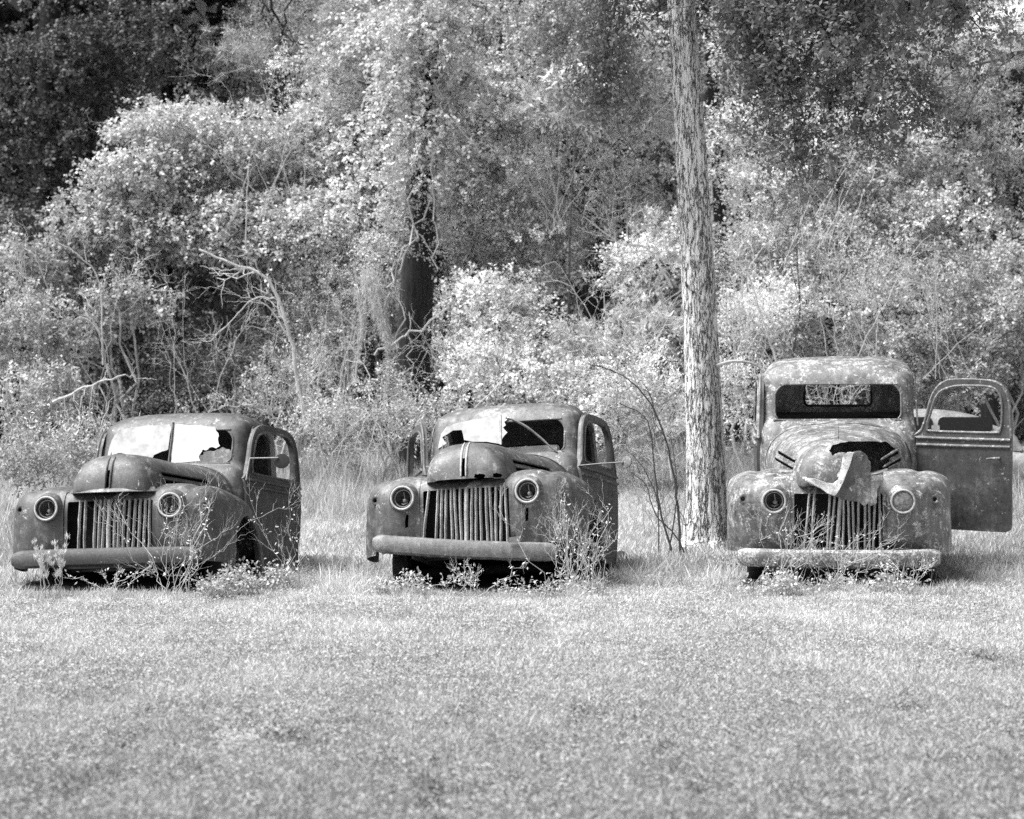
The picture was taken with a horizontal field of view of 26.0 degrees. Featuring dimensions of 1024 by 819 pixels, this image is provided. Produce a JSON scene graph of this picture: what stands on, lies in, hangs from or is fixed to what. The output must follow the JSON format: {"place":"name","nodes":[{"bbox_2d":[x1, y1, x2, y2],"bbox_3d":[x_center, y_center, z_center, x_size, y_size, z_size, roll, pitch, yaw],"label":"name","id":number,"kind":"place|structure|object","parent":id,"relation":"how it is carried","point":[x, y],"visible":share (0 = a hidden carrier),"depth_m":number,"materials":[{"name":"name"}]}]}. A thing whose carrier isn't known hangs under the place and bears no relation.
{"place":"outdoors","nodes":[
{"label":"outdoors","id":0,"kind":"place"},
{"bbox_2d":[0,0,1012,394],"label":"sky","id":1,"kind":"structure","parent":0,"point":[677,259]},
{"bbox_2d":[0,563,1023,677],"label":"grass","id":2,"kind":"structure","parent":0,"point":[387,627],"depth_m":14.71,"materials":[{"name":"plant"}]},
{"bbox_2d":[0,395,1023,818],"bbox_3d":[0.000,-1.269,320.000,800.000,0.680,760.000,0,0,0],"label":"ground","id":3,"kind":"structure","parent":0,"point":[246,731],"depth_m":10.54,"materials":[{"name":"plant"}]},
{"bbox_2d":[0,0,80,442],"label":"forest tree","id":4,"kind":"object","parent":3,"relation":"on","point":[3,15],"visible":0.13,"depth_m":41.68,"materials":[{"name":"grey plant"}]},
{"bbox_2d":[0,209,85,455],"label":"shrub","id":5,"kind":"object","parent":3,"relation":"on","point":[42,297],"visible":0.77,"depth_m":31.67,"materials":[{"name":"grey plant"}]},
{"bbox_2d":[0,292,99,481],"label":"shrub","id":6,"kind":"object","parent":3,"relation":"on","point":[40,385],"visible":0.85,"depth_m":27.84,"materials":[{"name":"grey plant"}]},
{"bbox_2d":[0,379,140,497],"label":"shrub","id":7,"kind":"object","parent":3,"relation":"on","point":[87,451],"visible":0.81,"depth_m":25.16,"materials":[{"name":"grey plant"}]},
{"bbox_2d":[0,0,149,440],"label":"forest tree","id":8,"kind":"object","parent":3,"relation":"on","point":[29,27],"visible":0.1,"depth_m":42.66,"materials":[{"name":"grey plant"}]},
{"bbox_2d":[0,219,166,388],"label":"bramble","id":9,"kind":"object","parent":3,"relation":"on","point":[21,272],"visible":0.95,"depth_m":28.71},
{"bbox_2d":[42,209,131,364],"bbox_3d":[-5.795,-1.651,30.068,1.226,2.095,0.789,0,1,-41],"label":"bare sapling","id":10,"kind":"object","parent":3,"relation":"on","point":[93,270],"visible":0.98,"depth_m":29.98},
{"bbox_2d":[52,366,155,426],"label":"fallen branch","id":11,"kind":"object","parent":3,"relation":"on","point":[76,391],"visible":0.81,"depth_m":26.49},
{"bbox_2d":[0,0,216,447],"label":"evergreen tree","id":12,"kind":"object","parent":3,"relation":"on","point":[45,139],"visible":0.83,"depth_m":35.62,"materials":[{"name":"grey plant"}]},
{"bbox_2d":[0,0,229,443],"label":"forest tree","id":13,"kind":"object","parent":3,"relation":"on","point":[86,10],"visible":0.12,"depth_m":41.78,"materials":[{"name":"grey plant"}]},
{"bbox_2d":[0,204,232,437],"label":"shrub","id":14,"kind":"object","parent":3,"relation":"on","point":[122,367],"visible":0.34,"depth_m":33.49,"materials":[{"name":"grey plant"}]},
{"bbox_2d":[18,574,226,592],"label":"bare soil","id":15,"kind":"structure","parent":3,"relation":"on","point":[68,583],"depth_m":18.17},
{"bbox_2d":[11,413,301,582],"bbox_3d":[-2.836,0.987,19.928,1.993,1.908,4.542,-2,-9,9],"label":"rusty pickup truck","id":16,"kind":"object","parent":15,"relation":"on","point":[138,456],"visible":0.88,"depth_m":18.11,"materials":[{"name":"metal"}]},
{"bbox_2d":[45,241,216,426],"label":"shrub","id":17,"kind":"object","parent":3,"relation":"on","point":[125,302],"visible":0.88,"depth_m":30.82,"materials":[{"name":"grey plant"}]},
{"bbox_2d":[78,263,281,413],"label":"bramble","id":18,"kind":"object","parent":3,"relation":"on","point":[174,352],"visible":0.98,"depth_m":29.04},
{"bbox_2d":[95,469,298,594],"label":"weed","id":19,"kind":"object","parent":3,"relation":"on","point":[192,547],"visible":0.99,"depth_m":17.27,"materials":[{"name":"grey plant"}]},
{"bbox_2d":[62,0,337,424],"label":"forest tree","id":20,"kind":"object","parent":3,"relation":"on","point":[213,18],"visible":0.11,"depth_m":43.75,"materials":[{"name":"grey plant"}]},
{"bbox_2d":[90,252,314,421],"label":"shrub","id":21,"kind":"object","parent":3,"relation":"on","point":[211,299],"visible":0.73,"depth_m":31.33,"materials":[{"name":"grey plant"}]},
{"bbox_2d":[143,563,265,595],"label":"weed","id":22,"kind":"object","parent":3,"relation":"on","point":[240,584],"visible":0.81,"depth_m":17.47,"materials":[{"name":"grey plant"}]},
{"bbox_2d":[185,574,231,599],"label":"weed","id":23,"kind":"object","parent":3,"relation":"on","point":[216,590],"visible":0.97,"depth_m":17.17,"materials":[{"name":"grey plant"}]},
{"bbox_2d":[105,0,353,423],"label":"forest tree","id":24,"kind":"object","parent":3,"relation":"on","point":[225,99],"visible":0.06,"depth_m":44.91,"materials":[{"name":"grey plant"}]},
{"bbox_2d":[221,555,298,590],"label":"weed","id":25,"kind":"object","parent":3,"relation":"on","point":[271,571],"visible":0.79,"depth_m":17.88,"materials":[{"name":"grey plant"}]},
{"bbox_2d":[34,0,495,443],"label":"vine covered tree","id":26,"kind":"object","parent":3,"relation":"on","point":[192,223],"visible":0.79,"depth_m":32.68,"materials":[{"name":"grey plant"}]},
{"bbox_2d":[87,34,370,220],"bbox_3d":[-4.013,-4.031,31.741,4.263,2.721,1.290,0,0,0],"label":"bramble","id":27,"kind":"object","parent":26,"relation":"hanging from","point":[269,195],"visible":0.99,"depth_m":31.78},
{"bbox_2d":[173,0,389,444],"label":"forest tree","id":28,"kind":"object","parent":3,"relation":"on","point":[195,16],"visible":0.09,"depth_m":41.75,"materials":[{"name":"grey plant"}]},
{"bbox_2d":[245,477,319,584],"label":"weed","id":29,"kind":"object","parent":3,"relation":"on","point":[288,533],"visible":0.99,"depth_m":18.24,"materials":[{"name":"grey plant"}]},
{"bbox_2d":[208,330,384,472],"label":"shrub","id":30,"kind":"object","parent":3,"relation":"on","point":[274,389],"visible":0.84,"depth_m":28.81,"materials":[{"name":"grey plant"}]},
{"bbox_2d":[253,246,399,404],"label":"bramble","id":31,"kind":"object","parent":30,"relation":"on","point":[339,302],"visible":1,"depth_m":28.49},
{"bbox_2d":[232,224,399,449],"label":"shrub","id":32,"kind":"object","parent":3,"relation":"on","point":[270,324],"visible":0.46,"depth_m":32.03,"materials":[{"name":"grey plant"}]},
{"bbox_2d":[243,217,401,459],"bbox_3d":[-2.682,-0.952,31.555,2.370,3.619,2.680,0,0,0],"label":"shrub","id":33,"kind":"object","parent":3,"relation":"on","point":[337,351],"visible":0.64,"depth_m":31.67,"materials":[{"name":"grey plant"}]},
{"bbox_2d":[198,0,470,443],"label":"tree","id":34,"kind":"object","parent":3,"relation":"on","point":[266,43],"visible":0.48,"depth_m":35.63,"materials":[{"name":"grey plant"}]},
{"bbox_2d":[264,349,416,494],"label":"bramble","id":35,"kind":"object","parent":3,"relation":"on","point":[344,468],"visible":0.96,"depth_m":26.02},
{"bbox_2d":[238,0,493,440],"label":"forest tree","id":36,"kind":"object","parent":3,"relation":"on","point":[371,369],"visible":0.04,"depth_m":44.01,"materials":[{"name":"grey plant"}]},
{"bbox_2d":[276,333,472,483],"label":"shrub","id":37,"kind":"object","parent":3,"relation":"on","point":[411,410],"visible":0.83,"depth_m":28.08,"materials":[{"name":"grey plant"}]},
{"bbox_2d":[254,0,539,448],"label":"vine covered tree","id":38,"kind":"object","parent":3,"relation":"on","point":[343,64],"visible":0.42,"depth_m":33.57,"materials":[{"name":"grey plant"}]},
{"bbox_2d":[356,566,462,594],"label":"weed","id":39,"kind":"object","parent":3,"relation":"on","point":[383,587],"visible":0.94,"depth_m":17.38,"materials":[{"name":"grey plant"}]},
{"bbox_2d":[334,0,510,472],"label":"vine hung tree","id":40,"kind":"object","parent":3,"relation":"on","point":[421,128],"visible":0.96,"depth_m":29.91,"materials":[{"name":"grey plant"}]},
{"bbox_2d":[397,52,675,234],"bbox_3d":[0.362,-3.628,30.071,3.950,2.566,1.173,0,0,0],"label":"bramble","id":41,"kind":"object","parent":40,"relation":"attached to","point":[554,220],"visible":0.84,"depth_m":30.05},
{"bbox_2d":[330,0,516,446],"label":"dark tree","id":42,"kind":"object","parent":3,"relation":"on","point":[441,384],"visible":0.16,"depth_m":33.93,"materials":[{"name":"grey plant"}]},
{"bbox_2d":[348,0,559,443],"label":"forest tree","id":43,"kind":"object","parent":3,"relation":"on","point":[436,385],"visible":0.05,"depth_m":41.91,"materials":[{"name":"grey plant"}]},
{"bbox_2d":[351,2,615,407],"bbox_3d":[-0.555,-2.776,34.311,3.812,7.154,4.790,0,1,25],"label":"leafy tree","id":44,"kind":"object","parent":3,"relation":"on","point":[443,286],"visible":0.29,"depth_m":34.27,"materials":[{"name":"grey plant"}]},
{"bbox_2d":[446,556,527,594],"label":"weed","id":45,"kind":"object","parent":3,"relation":"on","point":[471,577],"visible":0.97,"depth_m":17.38,"materials":[{"name":"grey plant"}]},
{"bbox_2d":[0,550,974,601],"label":"tall grass","id":46,"kind":"structure","parent":3,"relation":"on","point":[943,584],"depth_m":17.53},
{"bbox_2d":[395,0,582,407],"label":"dark tree","id":47,"kind":"object","parent":3,"relation":"on","point":[469,399],"visible":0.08,"depth_m":35.92,"materials":[{"name":"grey plant"}]},
{"bbox_2d":[380,569,606,593],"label":"bare soil","id":48,"kind":"structure","parent":3,"relation":"on","point":[488,581],"depth_m":18.81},
{"bbox_2d":[366,403,631,584],"bbox_3d":[0.078,0.903,20.061,2.279,1.912,4.565,-4,-10,11],"label":"rusty pickup truck","id":49,"kind":"object","parent":48,"relation":"on","point":[434,516],"visible":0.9,"depth_m":18.24,"materials":[{"name":"metal"}]},
{"bbox_2d":[391,0,608,404],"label":"leafy tree","id":50,"kind":"object","parent":3,"relation":"on","point":[486,213],"visible":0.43,"depth_m":33.72,"materials":[{"name":"grey plant"}]},
{"bbox_2d":[353,0,646,430],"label":"forest tree","id":51,"kind":"object","parent":3,"relation":"on","point":[572,303],"visible":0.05,"depth_m":44.77,"materials":[{"name":"grey plant"}]},
{"bbox_2d":[431,271,570,450],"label":"shrub","id":52,"kind":"object","parent":3,"relation":"on","point":[474,303],"visible":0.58,"depth_m":31.85,"materials":[{"name":"grey plant"}]},
{"bbox_2d":[0,0,1012,434],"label":"wood","id":53,"kind":"object","parent":3,"relation":"on","point":[676,290],"visible":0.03,"depth_m":51.08,"materials":[{"name":"grey plant"}]},
{"bbox_2d":[0,561,1023,818],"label":"clover","id":54,"kind":"object","parent":3,"relation":"on","point":[776,627],"visible":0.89,"depth_m":11.87,"materials":[{"name":"grey plant"}]},
{"bbox_2d":[0,454,1023,569],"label":"grass","id":55,"kind":"structure","parent":3,"relation":"on","point":[984,543],"depth_m":22.93,"materials":[{"name":"plant"}]},
{"bbox_2d":[717,205,806,362],"bbox_3d":[3.083,-1.509,28.424,1.537,2.190,0.989,0,0,0],"label":"bare sapling","id":56,"kind":"object","parent":55,"relation":"on","point":[768,335],"visible":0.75,"depth_m":28.49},
{"bbox_2d":[0,431,1023,565],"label":"tall grass","id":57,"kind":"structure","parent":3,"relation":"on","point":[357,499],"depth_m":28.03,"materials":[{"name":"plant"}]},
{"bbox_2d":[180,240,308,431],"bbox_3d":[-3.470,-0.933,28.618,1.730,2.467,0.994,0,0,0],"label":"bent sapling","id":58,"kind":"object","parent":57,"relation":"on","point":[287,333],"visible":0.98,"depth_m":28.58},
{"bbox_2d":[376,293,612,412],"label":"bramble","id":59,"kind":"object","parent":57,"relation":"on","point":[458,389],"visible":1,"depth_m":27.31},
{"bbox_2d":[773,326,869,403],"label":"bramble","id":60,"kind":"object","parent":57,"relation":"on","point":[851,394],"visible":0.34,"depth_m":25.85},
{"bbox_2d":[0,539,1023,589],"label":"tall grass","id":61,"kind":"structure","parent":3,"relation":"on","point":[993,574],"depth_m":18.97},
{"bbox_2d":[425,301,620,451],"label":"shrub","id":62,"kind":"object","parent":3,"relation":"on","point":[485,351],"visible":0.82,"depth_m":29.01,"materials":[{"name":"white plant"}]},
{"bbox_2d":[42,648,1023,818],"bbox_3d":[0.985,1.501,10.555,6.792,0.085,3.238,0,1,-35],"label":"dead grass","id":63,"kind":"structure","parent":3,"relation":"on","point":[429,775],"depth_m":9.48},
{"bbox_2d":[493,570,611,598],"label":"weed","id":64,"kind":"object","parent":3,"relation":"on","point":[544,588],"visible":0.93,"depth_m":17.17,"materials":[{"name":"grey plant"}]},
{"bbox_2d":[493,471,626,590],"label":"weed","id":65,"kind":"object","parent":3,"relation":"on","point":[567,546],"visible":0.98,"depth_m":17.34,"materials":[{"name":"grey plant"}]},
{"bbox_2d":[441,0,722,403],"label":"magnolia sapling","id":66,"kind":"object","parent":3,"relation":"on","point":[529,103],"visible":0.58,"depth_m":30.04,"materials":[{"name":"grey plant"}]},
{"bbox_2d":[565,503,623,591],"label":"weed","id":67,"kind":"object","parent":3,"relation":"on","point":[585,562],"visible":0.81,"depth_m":17.72,"materials":[{"name":"grey plant"}]},
{"bbox_2d":[473,0,726,451],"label":"leafy tree","id":68,"kind":"object","parent":3,"relation":"on","point":[620,178],"visible":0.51,"depth_m":33.10,"materials":[{"name":"grey plant"}]},
{"bbox_2d":[487,0,720,449],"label":"dark tree","id":69,"kind":"object","parent":3,"relation":"on","point":[591,308],"visible":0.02,"depth_m":36.83,"materials":[{"name":"grey plant"}]},
{"bbox_2d":[492,0,727,443],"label":"forest tree","id":70,"kind":"object","parent":3,"relation":"on","point":[670,186],"visible":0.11,"depth_m":40.77,"materials":[{"name":"grey plant"}]},
{"bbox_2d":[539,270,681,479],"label":"arching canes","id":71,"kind":"object","parent":3,"relation":"on","point":[639,384],"visible":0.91,"depth_m":27.07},
{"bbox_2d":[508,267,723,474],"bbox_3d":[1.440,-0.525,29.617,3.046,3.036,3.608,0,0,0],"label":"shrub","id":72,"kind":"object","parent":3,"relation":"on","point":[639,311],"visible":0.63,"depth_m":29.66,"materials":[{"name":"grey plant"}]},
{"bbox_2d":[571,185,672,287],"bbox_3d":[1.490,-2.313,30.001,1.341,1.421,0.916,0,0,-11],"label":"bare sapling","id":73,"kind":"object","parent":72,"relation":"on","point":[659,265],"visible":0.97,"depth_m":29.97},
{"bbox_2d":[503,244,784,412],"bbox_3d":[1.641,-1.058,27.433,3.493,2.208,1.103,0,0,0],"label":"bramble","id":74,"kind":"object","parent":3,"relation":"on","point":[624,334],"visible":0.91,"depth_m":27.30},
{"bbox_2d":[579,198,717,462],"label":"shrub","id":75,"kind":"object","parent":3,"relation":"on","point":[658,244],"visible":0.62,"depth_m":31.91,"materials":[{"name":"white plant"}]},
{"bbox_2d":[572,341,726,554],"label":"hazel stems","id":76,"kind":"object","parent":3,"relation":"on","point":[658,503],"visible":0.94,"depth_m":21.59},
{"bbox_2d":[576,356,734,537],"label":"hazel stems","id":77,"kind":"object","parent":3,"relation":"on","point":[656,456],"visible":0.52,"depth_m":23.40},
{"bbox_2d":[650,0,812,450],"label":"dark tree","id":78,"kind":"object","parent":3,"relation":"on","point":[722,207],"visible":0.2,"depth_m":37.88,"materials":[{"name":"grey plant"}]},
{"bbox_2d":[662,241,829,471],"bbox_3d":[3.007,-0.608,29.090,2.049,3.392,3.270,0,0,18],"label":"shrub","id":79,"kind":"object","parent":3,"relation":"on","point":[764,305],"visible":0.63,"depth_m":28.89,"materials":[{"name":"grey plant"}]},
{"bbox_2d":[729,562,801,595],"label":"weed","id":80,"kind":"object","parent":3,"relation":"on","point":[781,585],"visible":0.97,"depth_m":17.41,"materials":[{"name":"grey plant"}]},
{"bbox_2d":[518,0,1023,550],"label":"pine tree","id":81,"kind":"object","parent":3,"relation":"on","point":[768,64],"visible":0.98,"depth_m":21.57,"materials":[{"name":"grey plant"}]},
{"bbox_2d":[542,3,664,197],"bbox_3d":[0.934,-3.423,23.483,1.454,2.433,0.861,0,0,-9],"label":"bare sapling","id":82,"kind":"object","parent":81,"relation":"hanging from","point":[623,94],"visible":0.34,"depth_m":23.47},
{"bbox_2d":[921,33,1023,129],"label":"hanging branch","id":83,"kind":"object","parent":81,"relation":"attached to","point":[1012,54],"visible":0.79,"depth_m":23.92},
{"bbox_2d":[714,167,839,354],"bbox_3d":[3.456,-1.945,28.921,1.960,2.482,0.855,0,0,8],"label":"bare sapling","id":84,"kind":"object","parent":3,"relation":"on","point":[797,327],"visible":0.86,"depth_m":28.98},
{"bbox_2d":[651,0,902,439],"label":"forest tree","id":85,"kind":"object","parent":3,"relation":"on","point":[769,352],"visible":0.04,"depth_m":45.91,"materials":[{"name":"grey plant"}]},
{"bbox_2d":[659,3,927,357],"bbox_3d":[3.913,-3.904,33.322,3.795,9.472,3.640,0,1,-33],"label":"leafy tree","id":86,"kind":"object","parent":3,"relation":"on","point":[741,177],"visible":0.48,"depth_m":32.64,"materials":[{"name":"grey plant"}]},
{"bbox_2d":[745,500,842,590],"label":"weed","id":87,"kind":"object","parent":3,"relation":"on","point":[794,552],"visible":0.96,"depth_m":17.64,"materials":[{"name":"grey plant"}]},
{"bbox_2d":[635,58,953,244],"bbox_3d":[3.825,-3.577,30.057,4.540,2.739,1.412,0,0,0],"label":"bramble","id":88,"kind":"object","parent":3,"relation":"on","point":[839,166],"visible":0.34,"depth_m":29.88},
{"bbox_2d":[740,567,937,587],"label":"weeds","id":89,"kind":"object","parent":3,"relation":"on","point":[807,572],"depth_m":19.06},
{"bbox_2d":[712,0,976,439],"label":"forest tree","id":90,"kind":"object","parent":3,"relation":"on","point":[833,389],"visible":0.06,"depth_m":43.00,"materials":[{"name":"grey plant"}]},
{"bbox_2d":[789,509,908,590],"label":"weed","id":91,"kind":"object","parent":3,"relation":"on","point":[841,561],"visible":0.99,"depth_m":17.59,"materials":[{"name":"grey plant"}]},
{"bbox_2d":[788,569,912,593],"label":"weed","id":92,"kind":"object","parent":3,"relation":"on","point":[809,583],"visible":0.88,"depth_m":17.48,"materials":[{"name":"grey plant"}]},
{"bbox_2d":[758,226,955,403],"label":"shrub","id":93,"kind":"object","parent":3,"relation":"on","point":[881,335],"visible":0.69,"depth_m":29.97,"materials":[{"name":"grey plant"}]},
{"bbox_2d":[727,356,1012,578],"bbox_3d":[3.241,0.474,20.133,2.416,1.907,4.552,0,4,8],"label":"rusty pickup truck","id":94,"kind":"object","parent":3,"relation":"on","point":[935,488],"visible":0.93,"depth_m":19.08,"materials":[{"name":"metal"}]},
{"bbox_2d":[802,451,883,505],"bbox_3d":[2.689,0.561,18.022,0.655,0.451,0.130,0,0,4],"label":"torn metal piece","id":95,"kind":"object","parent":94,"relation":"on","point":[852,469],"visible":1,"depth_m":18.02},
{"bbox_2d":[843,563,930,594],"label":"weed","id":96,"kind":"object","parent":3,"relation":"on","point":[880,575],"visible":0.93,"depth_m":17.41,"materials":[{"name":"grey plant"}]},
{"bbox_2d":[867,546,938,591],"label":"weed","id":97,"kind":"object","parent":3,"relation":"on","point":[920,568],"visible":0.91,"depth_m":17.64,"materials":[{"name":"grey plant"}]},
{"bbox_2d":[791,0,1023,408],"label":"leafy tree","id":98,"kind":"object","parent":3,"relation":"on","point":[920,188],"visible":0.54,"depth_m":33.41,"materials":[{"name":"grey plant"}]},
{"bbox_2d":[795,0,1021,413],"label":"forest tree","id":99,"kind":"object","parent":3,"relation":"on","point":[908,9],"visible":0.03,"depth_m":44.83,"materials":[{"name":"grey plant"}]},
{"bbox_2d":[826,0,1023,426],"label":"forest tree","id":100,"kind":"object","parent":3,"relation":"on","point":[969,193],"visible":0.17,"depth_m":41.94,"materials":[{"name":"grey plant"}]},
{"bbox_2d":[831,215,1022,378],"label":"bramble","id":101,"kind":"object","parent":3,"relation":"on","point":[939,363],"visible":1,"depth_m":27.94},
{"bbox_2d":[867,309,1021,412],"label":"shrub","id":102,"kind":"object","parent":3,"relation":"on","point":[924,369],"visible":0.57,"depth_m":30.73,"materials":[{"name":"grey plant"}]},
{"bbox_2d":[898,216,1023,445],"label":"shrub","id":103,"kind":"object","parent":3,"relation":"on","point":[1007,335],"visible":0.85,"depth_m":31.04,"materials":[{"name":"grey plant"}]},
{"bbox_2d":[901,0,1023,425],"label":"dark tree","id":104,"kind":"object","parent":3,"relation":"on","point":[994,406],"visible":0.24,"depth_m":37.87,"materials":[{"name":"grey plant"}]},
{"bbox_2d":[914,409,1023,492],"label":"old sedan","id":105,"kind":"object","parent":3,"relation":"on","point":[949,420],"visible":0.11,"depth_m":27.66,"materials":[{"name":"paint"}]},
{"bbox_2d":[937,0,1023,440],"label":"forest tree","id":106,"kind":"object","parent":3,"relation":"on","point":[1014,207],"visible":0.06,"depth_m":43.93,"materials":[{"name":"grey plant"}]},
{"bbox_2d":[946,1,1023,437],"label":"forest tree","id":107,"kind":"object","parent":3,"relation":"on","point":[1019,406],"visible":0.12,"depth_m":41.87,"materials":[{"name":"grey plant"}]},
{"bbox_2d":[649,201,866,383],"bbox_3d":[3.130,-1.450,27.574,2.840,2.275,1.263,0,0,-12],"label":"bramble","id":108,"kind":"object","parent":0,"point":[753,302],"visible":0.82,"depth_m":27.39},
{"bbox_2d":[743,202,972,356],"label":"bramble","id":109,"kind":"object","parent":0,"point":[815,250],"visible":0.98,"depth_m":28.04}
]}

